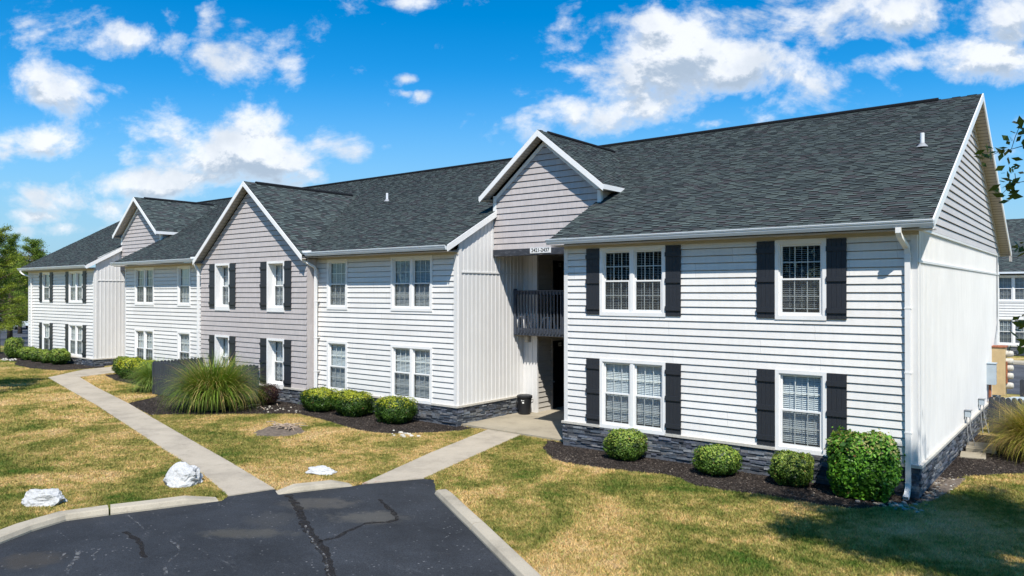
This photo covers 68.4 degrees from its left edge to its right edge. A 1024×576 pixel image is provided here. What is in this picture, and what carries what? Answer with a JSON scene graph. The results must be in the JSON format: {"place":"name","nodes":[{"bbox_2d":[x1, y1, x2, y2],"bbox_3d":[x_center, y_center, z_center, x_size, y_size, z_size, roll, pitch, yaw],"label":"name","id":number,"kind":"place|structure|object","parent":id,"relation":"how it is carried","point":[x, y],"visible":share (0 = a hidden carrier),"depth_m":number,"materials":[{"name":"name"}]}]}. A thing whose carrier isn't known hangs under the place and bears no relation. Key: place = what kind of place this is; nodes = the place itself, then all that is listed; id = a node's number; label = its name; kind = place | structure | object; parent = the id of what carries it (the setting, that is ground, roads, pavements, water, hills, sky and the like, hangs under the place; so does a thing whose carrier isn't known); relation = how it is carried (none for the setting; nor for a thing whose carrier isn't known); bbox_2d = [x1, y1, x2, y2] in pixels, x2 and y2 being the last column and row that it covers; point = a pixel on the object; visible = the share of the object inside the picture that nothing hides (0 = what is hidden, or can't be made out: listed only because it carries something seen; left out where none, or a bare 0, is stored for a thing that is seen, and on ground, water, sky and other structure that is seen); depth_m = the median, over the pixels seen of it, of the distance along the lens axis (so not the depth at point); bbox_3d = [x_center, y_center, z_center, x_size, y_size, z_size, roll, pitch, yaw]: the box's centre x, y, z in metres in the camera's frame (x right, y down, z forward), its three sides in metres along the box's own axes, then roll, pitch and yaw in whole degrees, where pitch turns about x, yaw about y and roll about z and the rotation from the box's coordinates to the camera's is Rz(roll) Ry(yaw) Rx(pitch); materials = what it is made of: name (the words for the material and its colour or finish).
{"place":"outdoors","nodes":[
{"label":"outdoors","id":0,"kind":"place"},
{"bbox_2d":[0,318,27,346],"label":"road","id":1,"kind":"structure","parent":0,"point":[3,335],"depth_m":70.22,"materials":[{"name":"grey asphalt"}]},
{"bbox_2d":[48,366,274,495],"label":"front path","id":2,"kind":"structure","parent":0,"point":[229,478],"depth_m":21.59,"materials":[{"name":"concrete"}]},
{"bbox_2d":[362,429,519,483],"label":"entry path","id":3,"kind":"structure","parent":0,"point":[429,464],"depth_m":19.42,"materials":[{"name":"concrete"}]},
{"bbox_2d":[0,345,1023,575],"bbox_3d":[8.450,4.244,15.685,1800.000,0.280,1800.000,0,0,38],"label":"ground","id":4,"kind":"structure","parent":0,"point":[1016,357],"depth_m":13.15,"materials":[{"name":"green plant"}]},
{"bbox_2d":[0,232,27,338],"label":"pine tree","id":5,"kind":"object","parent":4,"relation":"on","point":[12,240],"visible":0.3,"depth_m":63.37,"materials":[{"name":"green plant"}]},
{"bbox_2d":[0,224,32,332],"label":"pine tree","id":6,"kind":"object","parent":4,"relation":"on","point":[4,263],"visible":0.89,"depth_m":49.51,"materials":[{"name":"green plant"}]},
{"bbox_2d":[0,236,46,326],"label":"pine tree","id":7,"kind":"object","parent":4,"relation":"on","point":[35,247],"visible":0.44,"depth_m":58.84,"materials":[{"name":"green plant"}]},
{"bbox_2d":[0,244,50,333],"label":"tree","id":8,"kind":"object","parent":4,"relation":"on","point":[19,330],"visible":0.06,"depth_m":73.30,"materials":[{"name":"green plant"}]},
{"bbox_2d":[21,488,67,507],"bbox_3d":[-9.381,4.188,15.146,0.835,0.360,0.574,0,0,-2],"label":"boulder","id":9,"kind":"object","parent":4,"relation":"on","point":[42,497],"visible":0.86,"depth_m":14.94,"materials":[{"name":"white stone"}]},
{"bbox_2d":[0,352,103,370],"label":"mulch bed","id":10,"kind":"object","parent":4,"relation":"on","point":[48,366],"visible":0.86,"depth_m":41.31,"materials":[{"name":"brown wood"}]},
{"bbox_2d":[3,337,24,357],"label":"shrub","id":11,"kind":"object","parent":10,"relation":"on","point":[12,345],"visible":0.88,"depth_m":45.65,"materials":[{"name":"green plant"}]},
{"bbox_2d":[16,346,36,359],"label":"shrub","id":12,"kind":"object","parent":10,"relation":"on","point":[21,352],"visible":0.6,"depth_m":44.50,"materials":[{"name":"green plant"}]},
{"bbox_2d":[26,348,48,361],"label":"shrub","id":13,"kind":"object","parent":10,"relation":"on","point":[33,355],"visible":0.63,"depth_m":43.42,"materials":[{"name":"green plant"}]},
{"bbox_2d":[37,351,50,362],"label":"shrub","id":14,"kind":"object","parent":10,"relation":"on","point":[43,357],"visible":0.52,"depth_m":42.51,"materials":[{"name":"green plant"}]},
{"bbox_2d":[48,348,70,364],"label":"shrub","id":15,"kind":"object","parent":10,"relation":"on","point":[58,356],"visible":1,"depth_m":41.67,"materials":[{"name":"green plant"}]},
{"bbox_2d":[106,374,142,385],"bbox_3d":[-17.070,4.281,35.018,7.120,0.064,2.405,0,0,38],"label":"mulch bed","id":16,"kind":"object","parent":4,"relation":"on","point":[114,377],"visible":0.24,"depth_m":35.57,"materials":[{"name":"brown wood"}]},
{"bbox_2d":[111,356,129,372],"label":"shrub","id":17,"kind":"object","parent":16,"relation":"on","point":[114,368],"visible":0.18,"depth_m":36.97,"materials":[{"name":"green plant"}]},
{"bbox_2d":[115,357,142,377],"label":"shrub","id":18,"kind":"object","parent":16,"relation":"on","point":[122,365],"visible":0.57,"depth_m":35.29,"materials":[{"name":"green plant"}]},
{"bbox_2d":[128,359,154,380],"bbox_3d":[-17.004,3.803,34.964,1.319,1.042,1.188,0,0,38],"label":"shrub","id":19,"kind":"object","parent":16,"relation":"on","point":[137,365],"visible":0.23,"depth_m":34.63,"materials":[{"name":"green plant"}]},
{"bbox_2d":[163,462,202,488],"bbox_3d":[-7.263,4.115,16.645,0.823,0.551,0.704,0,0,-17],"label":"boulder","id":20,"kind":"object","parent":4,"relation":"on","point":[181,474],"visible":0.84,"depth_m":16.47,"materials":[{"name":"white stone"}]},
{"bbox_2d":[0,479,513,575],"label":"parking lot","id":21,"kind":"structure","parent":4,"relation":"on","point":[428,532],"depth_m":12.97,"materials":[{"name":"grey asphalt"}]},
{"bbox_2d":[0,505,108,543],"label":"curb","id":22,"kind":"structure","parent":21,"relation":"on","point":[11,532],"depth_m":13.80,"materials":[{"name":"concrete"}]},
{"bbox_2d":[110,496,217,514],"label":"curb","id":23,"kind":"structure","parent":21,"relation":"on","point":[144,505],"depth_m":14.89,"materials":[{"name":"concrete"}]},
{"bbox_2d":[122,494,398,575],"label":"crack seal","id":24,"kind":"object","parent":21,"relation":"on","point":[322,547],"visible":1,"depth_m":13.33,"materials":[{"name":"black asphalt"}]},
{"bbox_2d":[276,480,351,494],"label":"curb","id":25,"kind":"structure","parent":21,"relation":"on","point":[311,486],"depth_m":16.33,"materials":[{"name":"concrete"}]},
{"bbox_2d":[435,489,482,528],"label":"curb","id":26,"kind":"structure","parent":21,"relation":"on","point":[466,516],"depth_m":14.64,"materials":[{"name":"concrete"}]},
{"bbox_2d":[470,522,540,575],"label":"curb","id":27,"kind":"structure","parent":21,"relation":"on","point":[504,552],"depth_m":12.20,"materials":[{"name":"concrete"}]},
{"bbox_2d":[254,425,304,436],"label":"bare soil","id":28,"kind":"structure","parent":4,"relation":"on","point":[271,431],"depth_m":22.82,"materials":[{"name":"soil"}]},
{"bbox_2d":[266,421,305,430],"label":"twigs","id":29,"kind":"object","parent":28,"relation":"on","point":[288,426],"visible":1,"depth_m":23.43,"materials":[{"name":"beige wood"}]},
{"bbox_2d":[129,395,471,433],"bbox_3d":[-9.180,4.333,26.755,16.600,0.149,5.703,0,0,38],"label":"mulch bed","id":30,"kind":"object","parent":4,"relation":"on","point":[336,419],"visible":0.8,"depth_m":26.05,"materials":[{"name":"brown soil"}]},
{"bbox_2d":[122,357,171,395],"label":"ornamental grass","id":31,"kind":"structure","parent":30,"relation":"on","point":[143,377],"depth_m":30.91,"materials":[{"name":"green plant"}]},
{"bbox_2d":[152,357,258,399],"bbox_3d":[-12.258,3.639,30.102,4.263,1.410,2.218,0,0,38],"label":"picket fence","id":32,"kind":"object","parent":30,"relation":"on","point":[159,368],"visible":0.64,"depth_m":29.84,"materials":[{"name":"grey wood"}]},
{"bbox_2d":[150,351,273,416],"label":"ornamental grass","id":33,"kind":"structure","parent":30,"relation":"on","point":[207,389],"depth_m":26.28,"materials":[{"name":"green plant"}]},
{"bbox_2d":[257,382,281,404],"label":"shrub","id":34,"kind":"object","parent":30,"relation":"on","point":[271,397],"visible":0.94,"depth_m":27.80,"materials":[{"name":"brown plant"}]},
{"bbox_2d":[298,386,337,411],"bbox_3d":[-6.800,3.942,26.725,1.475,0.902,1.229,0,0,38],"label":"shrub","id":35,"kind":"object","parent":30,"relation":"on","point":[315,399],"visible":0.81,"depth_m":26.36,"materials":[{"name":"green plant"}]},
{"bbox_2d":[329,389,375,416],"bbox_3d":[-5.454,3.916,25.835,1.509,0.972,1.270,0,0,38],"label":"shrub","id":36,"kind":"object","parent":30,"relation":"on","point":[352,403],"visible":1,"depth_m":25.45,"materials":[{"name":"green plant"}]},
{"bbox_2d":[373,394,417,423],"bbox_3d":[-3.817,3.947,24.547,1.452,0.929,1.195,0,0,38],"label":"shrub","id":37,"kind":"object","parent":30,"relation":"on","point":[395,409],"visible":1,"depth_m":24.21,"materials":[{"name":"green plant"}]},
{"bbox_2d":[392,430,419,436],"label":"pebbles","id":38,"kind":"object","parent":30,"relation":"on","point":[403,434],"visible":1,"depth_m":22.26,"materials":[{"name":"white stone"}]},
{"bbox_2d":[305,465,336,475],"bbox_3d":[-4.473,4.287,17.729,0.733,0.207,0.403,0,0,6],"label":"boulder","id":39,"kind":"object","parent":4,"relation":"on","point":[320,470],"visible":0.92,"depth_m":17.62,"materials":[{"name":"white stone"}]},
{"bbox_2d":[461,406,563,441],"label":"entry slab","id":40,"kind":"structure","parent":4,"relation":"on","point":[547,424],"depth_m":23.97,"materials":[{"name":"concrete"}]},
{"bbox_2d":[516,394,532,414],"bbox_3d":[0.448,4.001,25.958,0.582,0.670,0.544,0,0,38],"label":"trash can","id":41,"kind":"object","parent":40,"relation":"on","point":[524,402],"visible":1,"depth_m":25.78,"materials":[{"name":"black plastic"}]},
{"bbox_2d":[17,93,1011,499],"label":"apartment building","id":42,"kind":"structure","parent":4,"relation":"on","point":[755,295],"depth_m":22.40,"materials":[{"name":"white plastic"}]},
{"bbox_2d":[42,322,48,350],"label":"window","id":43,"kind":"structure","parent":42,"relation":"in","point":[43,323],"depth_m":45.10,"materials":[{"name":"white glass"}]},
{"bbox_2d":[42,272,49,302],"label":"window","id":44,"kind":"structure","parent":42,"relation":"in","point":[43,273],"depth_m":45.12,"materials":[{"name":"white glass"}]},
{"bbox_2d":[68,324,81,356],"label":"window","id":45,"kind":"structure","parent":42,"relation":"in","point":[73,347],"depth_m":42.33,"materials":[{"name":"white glass"}]},
{"bbox_2d":[68,271,82,302],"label":"window","id":46,"kind":"structure","parent":42,"relation":"in","point":[75,292],"depth_m":42.34,"materials":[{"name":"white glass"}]},
{"bbox_2d":[134,329,154,359],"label":"window","id":47,"kind":"structure","parent":42,"relation":"in","point":[143,348],"depth_m":36.52,"materials":[{"name":"white glass"}]},
{"bbox_2d":[135,267,154,305],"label":"window","id":48,"kind":"structure","parent":42,"relation":"in","point":[143,270],"depth_m":36.51,"materials":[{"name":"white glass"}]},
{"bbox_2d":[177,265,190,305],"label":"window","id":49,"kind":"structure","parent":42,"relation":"in","point":[186,270],"depth_m":34.40,"materials":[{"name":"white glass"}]},
{"bbox_2d":[177,331,190,359],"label":"window","id":50,"kind":"structure","parent":42,"relation":"in","point":[186,337],"depth_m":34.40,"materials":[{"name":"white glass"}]},
{"bbox_2d":[214,335,228,366],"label":"window","id":51,"kind":"structure","parent":42,"relation":"in","point":[219,339],"depth_m":31.81,"materials":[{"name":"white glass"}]},
{"bbox_2d":[215,263,230,310],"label":"window","id":52,"kind":"structure","parent":42,"relation":"in","point":[219,268],"depth_m":31.78,"materials":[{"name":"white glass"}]},
{"bbox_2d":[266,338,283,388],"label":"window","id":53,"kind":"structure","parent":42,"relation":"in","point":[271,361],"depth_m":29.44,"materials":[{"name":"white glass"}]},
{"bbox_2d":[267,261,284,311],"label":"window","id":54,"kind":"structure","parent":42,"relation":"in","point":[271,265],"depth_m":29.45,"materials":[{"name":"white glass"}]},
{"bbox_2d":[326,341,347,391],"bbox_3d":[-6.338,2.876,27.569,1.150,1.870,0.195,0,0,38],"label":"window","id":55,"kind":"structure","parent":42,"relation":"in","point":[339,379],"depth_m":27.66,"materials":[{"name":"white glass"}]},
{"bbox_2d":[327,259,347,309],"bbox_3d":[-6.338,-0.132,27.587,1.150,1.839,0.195,0,0,38],"label":"window","id":56,"kind":"structure","parent":42,"relation":"in","point":[339,305],"depth_m":27.66,"materials":[{"name":"white glass"}]},
{"bbox_2d":[390,255,432,311],"bbox_3d":[-3.317,-0.146,25.208,1.960,1.839,0.195,0,0,38],"label":"window","id":57,"kind":"structure","parent":42,"relation":"in","point":[427,284],"depth_m":25.15,"materials":[{"name":"white glass"}]},
{"bbox_2d":[390,345,432,404],"bbox_3d":[-3.317,2.862,25.190,1.960,1.870,0.195,0,0,38],"label":"window","id":58,"kind":"structure","parent":42,"relation":"in","point":[403,348],"depth_m":25.13,"materials":[{"name":"white glass"}]},
{"bbox_2d":[517,315,532,327],"bbox_3d":[0.403,1.167,26.175,0.460,0.420,0.420,0,0,38],"label":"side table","id":59,"kind":"object","parent":42,"relation":"in","point":[523,321],"visible":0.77,"depth_m":26.16,"materials":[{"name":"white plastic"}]},
{"bbox_2d":[525,336,530,341],"bbox_3d":[0.537,1.774,26.407,0.200,0.250,0.135,0,0,38],"label":"wall lamp","id":60,"kind":"object","parent":42,"relation":"attached to","point":[527,338],"visible":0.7,"depth_m":26.36,"materials":[{"name":"metal"}]},
{"bbox_2d":[530,247,550,253],"bbox_3d":[0.904,-1.206,24.061,0.820,0.190,0.022,0,0,38],"label":"address sign","id":61,"kind":"object","parent":42,"relation":"attached to","point":[540,250],"visible":1,"depth_m":24.05,"materials":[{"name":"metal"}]},
{"bbox_2d":[542,317,556,328],"bbox_3d":[1.263,1.207,26.135,0.460,0.400,0.420,0,0,38],"label":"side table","id":62,"kind":"object","parent":42,"relation":"in","point":[548,322],"visible":0.59,"depth_m":26.09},
{"bbox_2d":[550,339,563,408],"bbox_3d":[1.713,3.110,27.487,0.140,2.530,1.080,0,0,38],"label":"door","id":63,"kind":"structure","parent":42,"relation":"in","point":[557,390],"depth_m":27.43,"materials":[{"name":"black paint"}]},
{"bbox_2d":[551,259,563,326],"bbox_3d":[1.713,0.170,27.505,0.140,2.450,1.080,0,0,38],"label":"door","id":64,"kind":"structure","parent":42,"relation":"in","point":[557,274],"depth_m":27.40,"materials":[{"name":"black paint"}]},
{"bbox_2d":[599,245,665,316],"bbox_3d":[3.200,-0.178,19.911,1.955,1.839,0.195,0,0,38],"label":"window","id":65,"kind":"structure","parent":42,"relation":"in","point":[632,292],"depth_m":19.85,"materials":[{"name":"white glass"}]},
{"bbox_2d":[600,358,665,435],"bbox_3d":[3.200,2.830,19.893,1.955,1.870,0.195,0,0,38],"label":"window","id":66,"kind":"structure","parent":42,"relation":"in","point":[622,405],"depth_m":19.84,"materials":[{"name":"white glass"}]},
{"bbox_2d":[775,238,826,319],"bbox_3d":[6.610,-0.194,17.226,1.145,1.839,0.195,0,0,38],"label":"window","id":67,"kind":"structure","parent":42,"relation":"in","point":[779,244],"depth_m":17.24,"materials":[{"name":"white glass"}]},
{"bbox_2d":[775,369,826,455],"bbox_3d":[6.610,2.814,17.208,1.145,1.870,0.195,0,0,38],"label":"window","id":68,"kind":"structure","parent":42,"relation":"in","point":[808,433],"depth_m":17.25,"materials":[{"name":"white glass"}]},
{"bbox_2d":[964,409,975,445],"bbox_3d":[12.545,3.865,20.621,0.291,1.063,0.180,0,0,38],"label":"electrical box","id":69,"kind":"object","parent":42,"relation":"attached to","point":[967,412],"visible":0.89,"depth_m":20.61,"materials":[{"name":"metal"}]},
{"bbox_2d":[978,398,988,432],"bbox_3d":[14.339,3.884,22.899,0.291,1.053,0.180,0,0,38],"label":"electrical box","id":70,"kind":"object","parent":42,"relation":"attached to","point":[981,401],"visible":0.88,"depth_m":22.89,"materials":[{"name":"metal"}]},
{"bbox_2d":[986,362,996,405],"bbox_3d":[15.653,3.417,24.604,0.290,1.958,0.360,0,0,38],"label":"electrical box","id":71,"kind":"object","parent":42,"relation":"attached to","point":[991,369],"visible":0.84,"depth_m":24.51,"materials":[{"name":"metal"}]},
{"bbox_2d":[995,247,997,344],"bbox_3d":[17.006,0.281,26.478,0.054,3.463,1.128,0,0,35],"label":"conduit","id":72,"kind":"object","parent":42,"relation":"attached to","point":[997,299],"visible":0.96,"depth_m":26.90,"materials":[{"name":"metal"}]},
{"bbox_2d":[992,345,1013,395],"bbox_3d":[16.788,2.810,25.782,0.620,1.670,0.630,0,0,38],"label":"meter cabinet","id":73,"kind":"object","parent":42,"relation":"attached to","point":[1000,354],"visible":1,"depth_m":25.60,"materials":[{"name":"metal"}]},
{"bbox_2d":[543,434,1023,508],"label":"mulch bed","id":74,"kind":"object","parent":4,"relation":"on","point":[780,490],"visible":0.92,"depth_m":17.92,"materials":[{"name":"brown wood"}]},
{"bbox_2d":[5,356,1023,508],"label":"mulch chips","id":75,"kind":"object","parent":74,"relation":"on","point":[410,429],"visible":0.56,"depth_m":18.92,"materials":[{"name":"brown wood"}]},
{"bbox_2d":[602,428,648,460],"bbox_3d":[2.919,4.013,19.409,1.152,0.848,1.030,0,0,38],"label":"shrub","id":76,"kind":"object","parent":74,"relation":"on","point":[628,444],"visible":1,"depth_m":19.11,"materials":[{"name":"green plant"}]},
{"bbox_2d":[692,442,743,475],"bbox_3d":[4.820,4.049,17.754,1.094,0.758,1.022,0,0,38],"label":"shrub","id":77,"kind":"object","parent":74,"relation":"on","point":[718,459],"visible":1,"depth_m":17.46,"materials":[{"name":"green plant"}]},
{"bbox_2d":[767,449,814,486],"bbox_3d":[6.220,4.017,16.764,1.044,0.807,0.936,0,0,38],"label":"shrub","id":78,"kind":"object","parent":74,"relation":"on","point":[790,468],"visible":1,"depth_m":16.50,"materials":[{"name":"green plant"}]},
{"bbox_2d":[824,425,905,503],"bbox_3d":[7.324,3.673,15.801,1.567,1.480,1.233,0,0,38],"label":"shrub","id":79,"kind":"object","parent":74,"relation":"on","point":[865,466],"visible":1,"depth_m":15.39,"materials":[{"name":"green plant"}]},
{"bbox_2d":[855,499,923,512],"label":"pebbles","id":80,"kind":"object","parent":74,"relation":"on","point":[893,503],"visible":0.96,"depth_m":15.11,"materials":[{"name":"grey gravel"}]},
{"bbox_2d":[912,474,955,518],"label":"pebbles","id":81,"kind":"object","parent":74,"relation":"on","point":[928,496],"visible":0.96,"depth_m":16.30,"materials":[{"name":"grey gravel"}]},
{"bbox_2d":[916,476,964,501],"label":"bare soil","id":82,"kind":"structure","parent":74,"relation":"on","point":[947,487],"depth_m":16.61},
{"bbox_2d":[960,451,985,459],"bbox_3d":[12.069,4.383,19.739,0.577,0.050,0.792,0,0,32],"label":"concrete pad","id":83,"kind":"object","parent":74,"relation":"on","point":[971,455],"visible":0.98,"depth_m":19.62,"materials":[{"name":"beige concrete"}]},
{"bbox_2d":[966,442,996,453],"bbox_3d":[12.789,4.353,20.540,0.696,0.120,1.047,0,0,34],"label":"concrete pad","id":84,"kind":"object","parent":74,"relation":"on","point":[980,447],"visible":0.8,"depth_m":20.29,"materials":[{"name":"grey concrete"}]},
{"bbox_2d":[973,394,1023,461],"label":"ornamental grass","id":85,"kind":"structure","parent":74,"relation":"on","point":[1013,426],"depth_m":19.55,"materials":[{"name":"green plant"}]},
{"bbox_2d":[974,116,1023,354],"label":"tree","id":86,"kind":"object","parent":4,"relation":"on","point":[1010,187],"visible":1,"depth_m":9.79,"materials":[{"name":"green plant"}]},
{"bbox_2d":[989,397,1023,432],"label":"picket fence","id":87,"kind":"object","parent":4,"relation":"on","point":[997,400],"visible":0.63,"depth_m":22.89,"materials":[{"name":"brown wood"}]},
{"bbox_2d":[1005,397,1023,410],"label":"air conditioner","id":88,"kind":"object","parent":4,"relation":"on","point":[1017,398],"visible":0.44,"depth_m":24.08,"materials":[{"name":"metal"}]},
{"bbox_2d":[1007,364,1023,394],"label":"parking lot","id":89,"kind":"structure","parent":4,"relation":"on","point":[1018,371],"depth_m":37.55,"materials":[{"name":"grey asphalt"}]},
{"bbox_2d":[1013,360,1023,364],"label":"curb","id":90,"kind":"structure","parent":4,"relation":"on","point":[1019,362],"depth_m":44.78,"materials":[{"name":"concrete"}]},
{"bbox_2d":[1020,379,1023,396],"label":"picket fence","id":91,"kind":"object","parent":4,"relation":"on","point":[1021,387],"visible":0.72,"depth_m":25.87,"materials":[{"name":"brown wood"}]},
{"bbox_2d":[0,0,1023,268],"label":"sky","id":92,"kind":"structure","parent":0,"point":[105,104],"materials":[{"name":"blue"}]},
{"bbox_2d":[999,218,1023,355],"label":"apartment building","id":93,"kind":"structure","parent":0,"point":[1011,289],"depth_m":51.39,"materials":[{"name":"white plastic"}]},
{"bbox_2d":[999,275,1023,301],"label":"window","id":94,"kind":"structure","parent":93,"relation":"in","point":[1012,299],"depth_m":51.08,"materials":[{"name":"white glass"}]},
{"bbox_2d":[999,318,1023,345],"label":"window","id":95,"kind":"structure","parent":93,"relation":"in","point":[1012,325],"depth_m":51.21,"materials":[{"name":"white glass"}]}
]}

